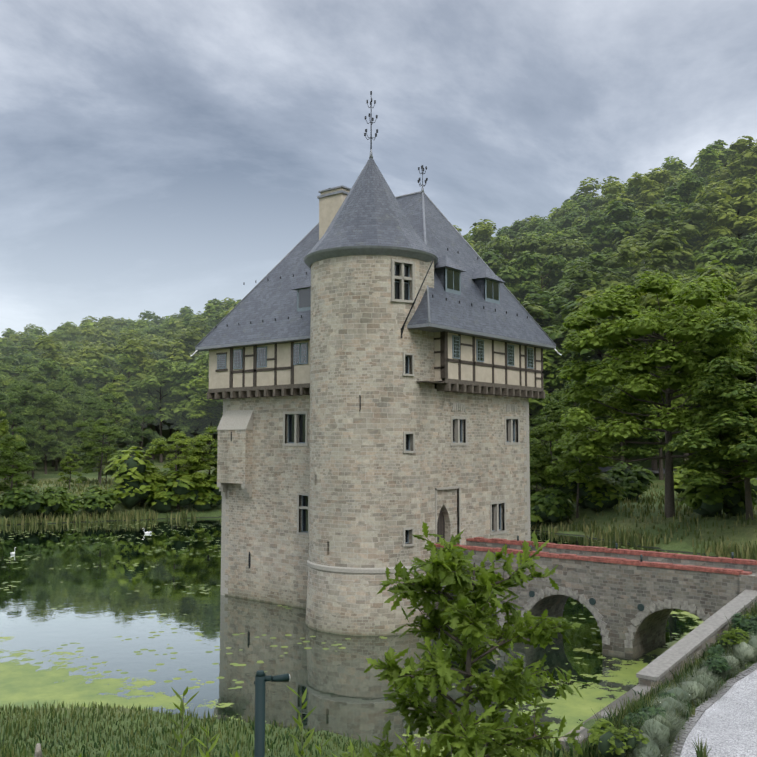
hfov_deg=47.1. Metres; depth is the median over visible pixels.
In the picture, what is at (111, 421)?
shore tree
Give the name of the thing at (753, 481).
bush
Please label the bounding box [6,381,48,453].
shore tree
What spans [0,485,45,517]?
bush
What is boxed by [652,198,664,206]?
forest tree
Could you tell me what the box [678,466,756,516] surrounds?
bush
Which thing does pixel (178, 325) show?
forest tree
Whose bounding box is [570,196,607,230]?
forest tree
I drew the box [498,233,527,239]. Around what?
forest tree
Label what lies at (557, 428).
young maple tree
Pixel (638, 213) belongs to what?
forest tree
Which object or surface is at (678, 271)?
forest tree
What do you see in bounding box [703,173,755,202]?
forest tree
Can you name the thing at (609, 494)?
bush
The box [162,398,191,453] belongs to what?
forest tree
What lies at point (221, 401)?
forest tree
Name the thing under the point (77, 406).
shore tree
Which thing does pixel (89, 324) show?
forest tree
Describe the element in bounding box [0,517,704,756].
water
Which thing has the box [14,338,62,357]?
forest tree
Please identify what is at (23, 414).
shore tree
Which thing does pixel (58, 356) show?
forest tree
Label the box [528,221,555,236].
forest tree
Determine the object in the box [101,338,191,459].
forest tree
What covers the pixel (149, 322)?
forest tree
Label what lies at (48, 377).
shore tree
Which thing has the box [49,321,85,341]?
forest tree
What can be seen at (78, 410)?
shore tree
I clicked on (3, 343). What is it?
forest tree
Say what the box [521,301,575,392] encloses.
forest tree
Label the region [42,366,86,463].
shore tree
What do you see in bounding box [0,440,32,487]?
shore tree
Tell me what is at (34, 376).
shore tree
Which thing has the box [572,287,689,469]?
forest tree
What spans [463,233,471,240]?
forest tree
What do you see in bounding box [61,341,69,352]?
forest tree
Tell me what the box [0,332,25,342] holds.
forest tree
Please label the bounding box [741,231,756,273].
forest tree
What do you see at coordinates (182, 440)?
tree
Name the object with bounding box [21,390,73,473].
shore tree
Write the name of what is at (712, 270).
forest tree
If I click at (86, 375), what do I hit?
shore tree
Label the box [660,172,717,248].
forest tree
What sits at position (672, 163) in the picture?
forest tree
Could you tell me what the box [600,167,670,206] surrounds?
forest tree
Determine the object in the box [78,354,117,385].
forest tree
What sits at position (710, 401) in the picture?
tree
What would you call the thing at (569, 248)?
forest tree
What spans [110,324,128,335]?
forest tree
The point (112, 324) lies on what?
forest tree
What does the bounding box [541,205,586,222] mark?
forest tree
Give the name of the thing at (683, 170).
forest tree
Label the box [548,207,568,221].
forest tree
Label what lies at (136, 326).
forest tree
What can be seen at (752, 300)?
forest tree
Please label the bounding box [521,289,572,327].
forest tree
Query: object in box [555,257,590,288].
forest tree
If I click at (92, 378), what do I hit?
shore tree
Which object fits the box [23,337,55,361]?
forest tree
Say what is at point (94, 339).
forest tree
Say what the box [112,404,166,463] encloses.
shore tree
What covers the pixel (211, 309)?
forest tree
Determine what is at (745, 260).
forest tree
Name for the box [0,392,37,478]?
shore tree
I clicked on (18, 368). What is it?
shore tree
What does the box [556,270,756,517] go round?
big ash tree
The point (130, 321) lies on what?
forest tree
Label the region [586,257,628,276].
forest tree
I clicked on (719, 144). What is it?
forest tree
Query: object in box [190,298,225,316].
forest tree
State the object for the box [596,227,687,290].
forest tree
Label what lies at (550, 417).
tree
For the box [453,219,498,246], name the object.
forest tree
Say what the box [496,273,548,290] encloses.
forest tree
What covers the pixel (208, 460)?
tree
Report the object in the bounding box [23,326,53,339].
forest tree
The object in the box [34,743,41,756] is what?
paling fence
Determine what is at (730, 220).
forest tree
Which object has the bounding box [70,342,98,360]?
forest tree
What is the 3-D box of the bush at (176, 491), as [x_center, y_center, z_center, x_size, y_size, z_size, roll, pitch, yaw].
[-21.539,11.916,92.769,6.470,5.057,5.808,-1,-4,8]
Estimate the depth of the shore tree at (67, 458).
103.95 m
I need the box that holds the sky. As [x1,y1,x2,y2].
[0,0,756,337]
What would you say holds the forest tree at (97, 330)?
on the ground at (748, 534)
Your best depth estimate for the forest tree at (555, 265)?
168.85 m
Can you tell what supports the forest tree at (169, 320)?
on the ground at (748, 534)
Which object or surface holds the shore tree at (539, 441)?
on the ground at (748, 534)
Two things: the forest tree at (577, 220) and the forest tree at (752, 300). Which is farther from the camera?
the forest tree at (577, 220)
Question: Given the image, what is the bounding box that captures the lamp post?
[254,670,289,756]
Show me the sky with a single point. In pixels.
(160, 157)
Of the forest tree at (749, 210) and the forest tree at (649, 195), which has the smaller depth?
the forest tree at (749, 210)
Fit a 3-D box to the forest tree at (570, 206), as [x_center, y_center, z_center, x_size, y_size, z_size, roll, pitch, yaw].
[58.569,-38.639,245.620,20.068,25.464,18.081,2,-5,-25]
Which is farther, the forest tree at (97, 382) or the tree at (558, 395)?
the forest tree at (97, 382)
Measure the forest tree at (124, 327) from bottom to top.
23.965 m
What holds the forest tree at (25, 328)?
on the ground at (748, 534)
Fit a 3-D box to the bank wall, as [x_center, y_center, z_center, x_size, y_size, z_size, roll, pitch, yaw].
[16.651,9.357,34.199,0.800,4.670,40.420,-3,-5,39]
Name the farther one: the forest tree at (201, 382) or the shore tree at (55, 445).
the forest tree at (201, 382)
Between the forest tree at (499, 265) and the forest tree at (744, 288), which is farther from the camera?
the forest tree at (499, 265)
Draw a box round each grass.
[0,478,756,560]
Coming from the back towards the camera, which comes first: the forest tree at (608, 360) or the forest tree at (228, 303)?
the forest tree at (228, 303)
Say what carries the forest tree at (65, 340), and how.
on the ground at (748, 534)
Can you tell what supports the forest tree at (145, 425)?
on the ground at (748, 534)
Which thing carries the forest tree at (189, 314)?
on the ground at (748, 534)
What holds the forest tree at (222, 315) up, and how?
on the ground at (748, 534)
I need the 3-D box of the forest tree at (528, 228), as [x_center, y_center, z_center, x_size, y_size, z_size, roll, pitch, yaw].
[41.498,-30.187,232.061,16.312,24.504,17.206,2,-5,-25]
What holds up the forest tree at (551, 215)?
on the ground at (748, 534)
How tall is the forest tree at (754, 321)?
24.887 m
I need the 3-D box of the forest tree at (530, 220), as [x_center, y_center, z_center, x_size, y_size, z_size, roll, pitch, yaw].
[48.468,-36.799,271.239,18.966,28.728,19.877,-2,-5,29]
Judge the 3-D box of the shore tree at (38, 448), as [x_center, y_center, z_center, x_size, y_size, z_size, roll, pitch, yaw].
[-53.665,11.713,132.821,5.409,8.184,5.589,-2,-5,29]
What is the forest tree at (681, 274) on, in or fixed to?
on the ground at (748, 534)
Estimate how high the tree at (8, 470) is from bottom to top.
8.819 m
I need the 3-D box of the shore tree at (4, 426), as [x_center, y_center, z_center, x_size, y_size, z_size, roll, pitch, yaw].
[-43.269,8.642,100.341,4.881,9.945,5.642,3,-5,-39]
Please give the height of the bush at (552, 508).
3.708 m
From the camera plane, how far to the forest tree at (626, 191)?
217.26 m
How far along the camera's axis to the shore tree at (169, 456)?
111.26 m
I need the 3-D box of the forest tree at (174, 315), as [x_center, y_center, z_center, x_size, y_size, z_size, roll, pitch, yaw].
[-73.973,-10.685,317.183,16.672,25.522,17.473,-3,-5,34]
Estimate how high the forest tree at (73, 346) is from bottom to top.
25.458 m
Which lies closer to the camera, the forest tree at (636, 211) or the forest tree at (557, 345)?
the forest tree at (557, 345)
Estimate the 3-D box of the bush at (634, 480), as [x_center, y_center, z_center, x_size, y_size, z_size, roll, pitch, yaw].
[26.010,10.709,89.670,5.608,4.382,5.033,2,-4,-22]
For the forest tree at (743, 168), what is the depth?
191.28 m
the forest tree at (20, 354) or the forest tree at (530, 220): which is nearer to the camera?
the forest tree at (20, 354)
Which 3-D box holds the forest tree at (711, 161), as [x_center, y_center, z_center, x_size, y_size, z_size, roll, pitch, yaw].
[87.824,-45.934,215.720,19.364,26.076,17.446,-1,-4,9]
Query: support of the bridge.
on the ground at (748, 534)
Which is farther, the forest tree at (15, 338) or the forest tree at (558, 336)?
the forest tree at (15, 338)
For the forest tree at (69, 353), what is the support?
on the ground at (748, 534)
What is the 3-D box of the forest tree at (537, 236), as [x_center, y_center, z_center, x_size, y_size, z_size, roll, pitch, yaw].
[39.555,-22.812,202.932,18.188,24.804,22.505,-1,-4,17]
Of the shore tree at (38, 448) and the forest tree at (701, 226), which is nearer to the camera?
the shore tree at (38, 448)
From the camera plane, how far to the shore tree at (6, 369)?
192.41 m
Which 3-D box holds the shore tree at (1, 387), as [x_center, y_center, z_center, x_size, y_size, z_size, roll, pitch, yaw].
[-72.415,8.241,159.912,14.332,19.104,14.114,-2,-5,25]
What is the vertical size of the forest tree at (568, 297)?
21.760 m
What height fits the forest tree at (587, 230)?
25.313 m
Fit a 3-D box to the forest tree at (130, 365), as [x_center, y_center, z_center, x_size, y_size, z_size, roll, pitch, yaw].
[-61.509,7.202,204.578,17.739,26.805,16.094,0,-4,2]
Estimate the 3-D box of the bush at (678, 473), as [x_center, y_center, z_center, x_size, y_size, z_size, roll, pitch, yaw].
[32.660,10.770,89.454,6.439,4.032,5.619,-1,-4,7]
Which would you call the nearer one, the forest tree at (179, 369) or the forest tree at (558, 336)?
the forest tree at (558, 336)
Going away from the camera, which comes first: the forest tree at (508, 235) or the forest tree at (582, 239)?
the forest tree at (582, 239)
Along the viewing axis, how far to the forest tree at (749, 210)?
172.43 m
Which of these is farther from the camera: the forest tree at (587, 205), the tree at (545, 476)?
the forest tree at (587, 205)
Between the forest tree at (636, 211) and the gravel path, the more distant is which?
the forest tree at (636, 211)
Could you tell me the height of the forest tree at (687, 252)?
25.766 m
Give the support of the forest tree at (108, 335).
on the ground at (748, 534)
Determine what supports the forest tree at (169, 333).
on the ground at (748, 534)
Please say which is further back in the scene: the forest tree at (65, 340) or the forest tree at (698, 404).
the forest tree at (65, 340)
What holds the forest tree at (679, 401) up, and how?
on the ground at (748, 534)
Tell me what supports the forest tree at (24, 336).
on the ground at (748, 534)
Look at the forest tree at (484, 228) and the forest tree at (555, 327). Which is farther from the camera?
the forest tree at (484, 228)
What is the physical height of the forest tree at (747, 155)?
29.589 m
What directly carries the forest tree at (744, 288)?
on the ground at (748, 534)
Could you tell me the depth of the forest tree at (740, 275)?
136.29 m
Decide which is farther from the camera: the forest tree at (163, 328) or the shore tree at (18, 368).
the forest tree at (163, 328)
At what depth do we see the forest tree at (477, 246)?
202.65 m
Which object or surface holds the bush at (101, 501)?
on the ground at (748, 534)
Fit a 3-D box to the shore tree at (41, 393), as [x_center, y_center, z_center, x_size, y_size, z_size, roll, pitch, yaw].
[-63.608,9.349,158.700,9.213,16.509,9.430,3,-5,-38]
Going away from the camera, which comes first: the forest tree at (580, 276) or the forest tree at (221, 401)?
the forest tree at (580, 276)
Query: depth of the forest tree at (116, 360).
227.58 m
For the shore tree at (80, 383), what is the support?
on the ground at (748, 534)
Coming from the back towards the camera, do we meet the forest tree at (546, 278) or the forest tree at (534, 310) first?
the forest tree at (546, 278)
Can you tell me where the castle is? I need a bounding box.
[190,91,561,635]
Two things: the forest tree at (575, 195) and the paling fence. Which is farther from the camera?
the forest tree at (575, 195)
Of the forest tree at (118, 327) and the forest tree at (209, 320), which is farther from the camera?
the forest tree at (118, 327)
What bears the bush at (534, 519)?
on the ground at (748, 534)
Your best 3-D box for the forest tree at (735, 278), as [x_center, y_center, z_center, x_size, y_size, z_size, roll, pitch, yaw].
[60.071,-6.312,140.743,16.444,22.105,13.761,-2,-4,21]
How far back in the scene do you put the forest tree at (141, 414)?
200.84 m
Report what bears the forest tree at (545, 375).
on the ground at (748, 534)
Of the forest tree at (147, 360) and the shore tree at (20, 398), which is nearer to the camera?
the shore tree at (20, 398)
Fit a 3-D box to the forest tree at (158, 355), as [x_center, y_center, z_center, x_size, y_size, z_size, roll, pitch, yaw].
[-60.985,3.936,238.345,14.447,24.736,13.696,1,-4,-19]
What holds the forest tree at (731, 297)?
on the ground at (748, 534)
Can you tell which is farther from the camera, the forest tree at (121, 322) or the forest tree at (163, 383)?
the forest tree at (121, 322)
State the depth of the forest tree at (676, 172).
233.20 m
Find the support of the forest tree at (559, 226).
on the ground at (748, 534)
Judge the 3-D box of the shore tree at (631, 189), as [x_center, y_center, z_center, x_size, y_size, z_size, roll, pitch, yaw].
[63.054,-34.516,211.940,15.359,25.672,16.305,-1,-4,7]
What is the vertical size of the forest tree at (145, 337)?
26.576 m
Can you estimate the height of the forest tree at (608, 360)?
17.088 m
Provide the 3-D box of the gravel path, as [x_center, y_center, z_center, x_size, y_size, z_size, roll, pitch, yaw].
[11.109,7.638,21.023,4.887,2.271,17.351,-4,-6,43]
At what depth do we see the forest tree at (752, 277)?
130.14 m
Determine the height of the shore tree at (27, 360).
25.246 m
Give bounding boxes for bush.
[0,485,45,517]
[37,486,81,517]
[78,484,121,515]
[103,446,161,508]
[144,466,207,512]
[189,471,221,510]
[530,487,575,522]
[530,498,548,526]
[539,458,569,494]
[562,467,626,510]
[606,461,655,500]
[673,466,702,493]
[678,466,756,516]
[722,462,756,499]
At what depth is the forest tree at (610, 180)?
224.67 m
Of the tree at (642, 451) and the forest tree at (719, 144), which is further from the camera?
the forest tree at (719, 144)
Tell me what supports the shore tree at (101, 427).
on the ground at (748, 534)
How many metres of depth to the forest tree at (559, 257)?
186.74 m
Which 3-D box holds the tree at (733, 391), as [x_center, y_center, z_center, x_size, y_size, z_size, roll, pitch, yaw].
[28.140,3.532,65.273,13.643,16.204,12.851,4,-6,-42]
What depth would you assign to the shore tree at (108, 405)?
151.85 m
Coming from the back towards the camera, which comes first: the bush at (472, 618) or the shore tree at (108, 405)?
the shore tree at (108, 405)
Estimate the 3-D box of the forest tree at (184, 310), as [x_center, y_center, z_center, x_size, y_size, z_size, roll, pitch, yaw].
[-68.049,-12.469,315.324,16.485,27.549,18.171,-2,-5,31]
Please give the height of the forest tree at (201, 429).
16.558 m
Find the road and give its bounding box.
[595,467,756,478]
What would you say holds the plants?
on the ground at (748, 534)
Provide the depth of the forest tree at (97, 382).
213.91 m
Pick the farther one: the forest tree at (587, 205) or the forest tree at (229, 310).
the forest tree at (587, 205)
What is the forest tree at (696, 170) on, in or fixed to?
on the ground at (748, 534)
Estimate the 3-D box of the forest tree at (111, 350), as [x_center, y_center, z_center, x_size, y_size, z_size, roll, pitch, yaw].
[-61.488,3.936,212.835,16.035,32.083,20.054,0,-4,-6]
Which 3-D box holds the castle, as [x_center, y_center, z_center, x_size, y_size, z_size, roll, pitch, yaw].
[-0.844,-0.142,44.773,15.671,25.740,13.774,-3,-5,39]
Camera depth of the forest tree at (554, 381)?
121.31 m
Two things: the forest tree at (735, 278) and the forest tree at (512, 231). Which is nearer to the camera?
the forest tree at (735, 278)
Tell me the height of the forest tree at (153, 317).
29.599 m
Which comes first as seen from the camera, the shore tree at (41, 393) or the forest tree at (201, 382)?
the shore tree at (41, 393)
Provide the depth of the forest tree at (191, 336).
212.76 m
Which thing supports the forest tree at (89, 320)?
on the ground at (748, 534)
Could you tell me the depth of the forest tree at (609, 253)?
177.51 m
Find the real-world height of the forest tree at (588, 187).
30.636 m
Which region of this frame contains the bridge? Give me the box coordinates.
[431,536,756,659]
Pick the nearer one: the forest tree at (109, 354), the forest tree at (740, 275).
the forest tree at (740, 275)
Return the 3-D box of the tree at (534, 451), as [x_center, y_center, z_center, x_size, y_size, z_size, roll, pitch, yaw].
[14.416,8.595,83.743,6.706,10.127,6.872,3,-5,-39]
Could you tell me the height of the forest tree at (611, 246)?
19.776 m
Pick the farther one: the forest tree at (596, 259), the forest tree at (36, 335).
the forest tree at (36, 335)
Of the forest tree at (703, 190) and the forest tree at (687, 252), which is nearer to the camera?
the forest tree at (687, 252)
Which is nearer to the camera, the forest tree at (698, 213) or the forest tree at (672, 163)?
the forest tree at (698, 213)
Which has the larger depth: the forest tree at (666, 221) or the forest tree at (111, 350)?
the forest tree at (111, 350)
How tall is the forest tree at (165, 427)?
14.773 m
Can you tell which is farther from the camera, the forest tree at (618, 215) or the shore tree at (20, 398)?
the forest tree at (618, 215)
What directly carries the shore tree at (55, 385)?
on the ground at (748, 534)
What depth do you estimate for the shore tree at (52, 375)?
193.99 m
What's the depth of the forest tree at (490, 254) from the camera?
175.69 m
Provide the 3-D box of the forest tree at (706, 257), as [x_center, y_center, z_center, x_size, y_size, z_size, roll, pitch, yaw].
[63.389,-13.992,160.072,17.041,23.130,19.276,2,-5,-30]
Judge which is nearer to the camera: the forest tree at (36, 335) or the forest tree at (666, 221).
the forest tree at (666, 221)
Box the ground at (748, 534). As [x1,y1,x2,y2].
[0,388,756,756]
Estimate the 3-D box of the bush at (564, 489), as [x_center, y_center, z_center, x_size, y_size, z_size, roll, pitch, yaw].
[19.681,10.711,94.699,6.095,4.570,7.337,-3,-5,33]
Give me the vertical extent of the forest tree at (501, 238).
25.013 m
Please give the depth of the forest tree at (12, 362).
199.40 m
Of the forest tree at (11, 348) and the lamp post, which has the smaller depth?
the lamp post
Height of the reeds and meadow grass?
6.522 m
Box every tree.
[0,328,15,337]
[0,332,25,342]
[0,338,13,354]
[0,342,39,365]
[0,355,26,376]
[0,362,13,377]
[0,364,32,403]
[0,372,46,400]
[0,375,9,403]
[0,376,9,396]
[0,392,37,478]
[0,410,29,486]
[0,425,39,497]
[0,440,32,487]
[3,381,52,472]
[3,405,32,448]
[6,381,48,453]
[9,349,40,376]
[9,388,58,434]
[14,334,58,350]
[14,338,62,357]
[16,355,34,380]
[17,429,47,476]
[18,375,59,462]
[20,412,64,478]
[21,358,94,410]
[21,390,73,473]
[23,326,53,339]
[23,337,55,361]
[24,324,54,334]
[30,334,61,345]
[30,334,104,391]
[33,384,80,470]
[38,358,84,466]
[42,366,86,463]
[45,371,94,463]
[46,362,71,396]
[47,405,83,466]
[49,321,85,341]
[55,382,108,467]
[57,444,83,489]
[58,381,86,462]
[59,323,74,342]
[60,322,96,341]
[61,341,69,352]
[61,341,82,354]
[63,350,84,360]
[67,322,108,343]
[70,327,118,352]
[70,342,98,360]
[72,365,107,460]
[73,418,125,484]
[78,316,111,328]
[78,352,143,413]
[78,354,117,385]
[80,316,115,326]
[80,417,121,479]
[81,393,134,467]
[84,362,133,423]
[85,353,123,373]
[86,331,120,353]
[91,373,136,451]
[96,317,127,334]
[96,328,155,446]
[96,443,118,483]
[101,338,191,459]
[107,326,133,343]
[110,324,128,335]
[110,348,135,428]
[111,317,133,332]
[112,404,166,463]
[113,379,162,442]
[120,319,158,336]
[123,334,170,358]
[126,413,163,442]
[131,358,194,462]
[137,310,166,327]
[140,326,205,451]
[143,319,154,328]
[143,323,169,341]
[145,431,214,508]
[148,350,167,431]
[156,315,185,350]
[157,400,191,454]
[160,317,210,356]
[162,353,219,446]
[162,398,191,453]
[166,437,196,474]
[167,352,208,454]
[170,313,183,319]
[170,316,216,352]
[172,312,195,338]
[173,406,222,436]
[174,315,214,332]
[176,306,193,319]
[183,425,217,492]
[186,366,222,418]
[187,401,222,453]
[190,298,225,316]
[192,318,219,343]
[197,301,223,338]
[207,370,222,404]
[212,298,240,323]
[213,310,225,326]
[221,297,235,309]
[221,300,233,309]
[225,301,239,314]
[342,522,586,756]
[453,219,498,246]
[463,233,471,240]
[469,227,509,251]
[473,241,509,261]
[475,236,593,269]
[480,236,523,259]
[481,249,539,300]
[482,236,563,289]
[487,257,512,272]
[493,218,533,240]
[495,221,526,238]
[496,250,567,302]
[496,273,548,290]
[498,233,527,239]
[510,215,539,226]
[513,276,529,303]
[515,217,545,238]
[516,288,583,316]
[519,230,567,254]
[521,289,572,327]
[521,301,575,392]
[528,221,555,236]
[529,349,558,406]
[529,382,558,427]
[529,394,598,486]
[529,416,553,495]
[529,436,552,489]
[529,443,554,493]
[530,373,619,466]
[534,267,567,289]
[536,212,554,221]
[539,211,582,235]
[539,321,561,329]
[540,414,612,517]
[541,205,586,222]
[542,295,653,394]
[543,310,636,425]
[543,312,570,328]
[543,339,591,408]
[546,205,567,223]
[546,251,573,286]
[547,329,605,405]
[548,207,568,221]
[548,252,628,316]
[554,201,603,221]
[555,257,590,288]
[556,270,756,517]
[558,237,587,253]
[559,210,608,250]
[560,195,593,211]
[561,189,593,206]
[561,260,628,322]
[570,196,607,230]
[571,177,609,201]
[572,203,610,255]
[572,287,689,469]
[575,202,642,235]
[578,200,649,277]
[578,357,663,469]
[579,359,664,463]
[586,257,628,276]
[588,176,643,214]
[592,247,617,270]
[596,204,644,246]
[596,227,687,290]
[596,238,629,278]
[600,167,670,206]
[603,269,738,462]
[605,185,665,203]
[610,203,704,247]
[612,200,719,274]
[616,238,692,280]
[627,370,698,479]
[628,168,686,213]
[628,185,644,213]
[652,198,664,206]
[652,202,722,250]
[656,265,756,410]
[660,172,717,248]
[661,156,697,176]
[663,339,756,519]
[669,167,697,179]
[669,316,756,487]
[670,269,697,279]
[670,273,696,454]
[671,253,728,280]
[673,167,698,176]
[676,236,750,283]
[678,184,721,214]
[680,387,756,409]
[689,148,737,179]
[691,233,756,278]
[692,177,756,251]
[693,144,751,179]
[693,259,756,325]
[697,139,734,176]
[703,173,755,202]
[705,136,756,203]
[727,142,756,198]
[729,269,743,295]
[730,274,756,324]
[730,308,756,354]
[731,272,756,306]
[735,202,756,248]
[738,280,756,308]
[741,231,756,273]
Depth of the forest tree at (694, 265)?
163.12 m
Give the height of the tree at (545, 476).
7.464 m
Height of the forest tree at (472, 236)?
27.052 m
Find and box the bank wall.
[558,574,756,752]
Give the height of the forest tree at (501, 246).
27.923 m
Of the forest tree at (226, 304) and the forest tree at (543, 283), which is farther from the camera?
the forest tree at (226, 304)
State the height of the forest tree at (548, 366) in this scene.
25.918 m
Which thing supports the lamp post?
on the ground at (748, 534)
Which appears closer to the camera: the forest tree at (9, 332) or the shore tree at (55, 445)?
the shore tree at (55, 445)
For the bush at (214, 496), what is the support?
on the ground at (748, 534)
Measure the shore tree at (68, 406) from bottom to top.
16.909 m
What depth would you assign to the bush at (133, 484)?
90.84 m
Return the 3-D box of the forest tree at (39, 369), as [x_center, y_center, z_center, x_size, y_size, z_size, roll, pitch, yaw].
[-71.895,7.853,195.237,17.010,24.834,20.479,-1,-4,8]
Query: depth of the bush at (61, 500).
86.36 m
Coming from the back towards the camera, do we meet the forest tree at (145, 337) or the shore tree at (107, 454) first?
the forest tree at (145, 337)
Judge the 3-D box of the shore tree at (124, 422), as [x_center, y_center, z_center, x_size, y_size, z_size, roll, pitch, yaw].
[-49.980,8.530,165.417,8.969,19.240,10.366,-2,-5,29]
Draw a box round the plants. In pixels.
[65,596,756,756]
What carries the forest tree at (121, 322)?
on the ground at (748, 534)
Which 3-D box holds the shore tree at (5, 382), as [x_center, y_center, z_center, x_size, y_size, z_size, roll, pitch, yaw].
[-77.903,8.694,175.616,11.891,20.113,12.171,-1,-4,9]
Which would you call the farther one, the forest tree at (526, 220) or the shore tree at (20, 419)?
the forest tree at (526, 220)
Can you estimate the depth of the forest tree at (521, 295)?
168.42 m
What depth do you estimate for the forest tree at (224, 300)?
311.84 m
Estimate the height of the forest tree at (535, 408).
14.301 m
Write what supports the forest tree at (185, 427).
on the ground at (748, 534)
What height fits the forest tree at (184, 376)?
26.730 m
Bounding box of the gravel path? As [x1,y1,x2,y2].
[669,663,756,756]
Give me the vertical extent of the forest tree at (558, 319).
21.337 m
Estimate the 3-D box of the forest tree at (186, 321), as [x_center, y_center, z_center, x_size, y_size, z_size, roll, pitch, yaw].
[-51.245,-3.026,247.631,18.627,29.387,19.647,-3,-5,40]

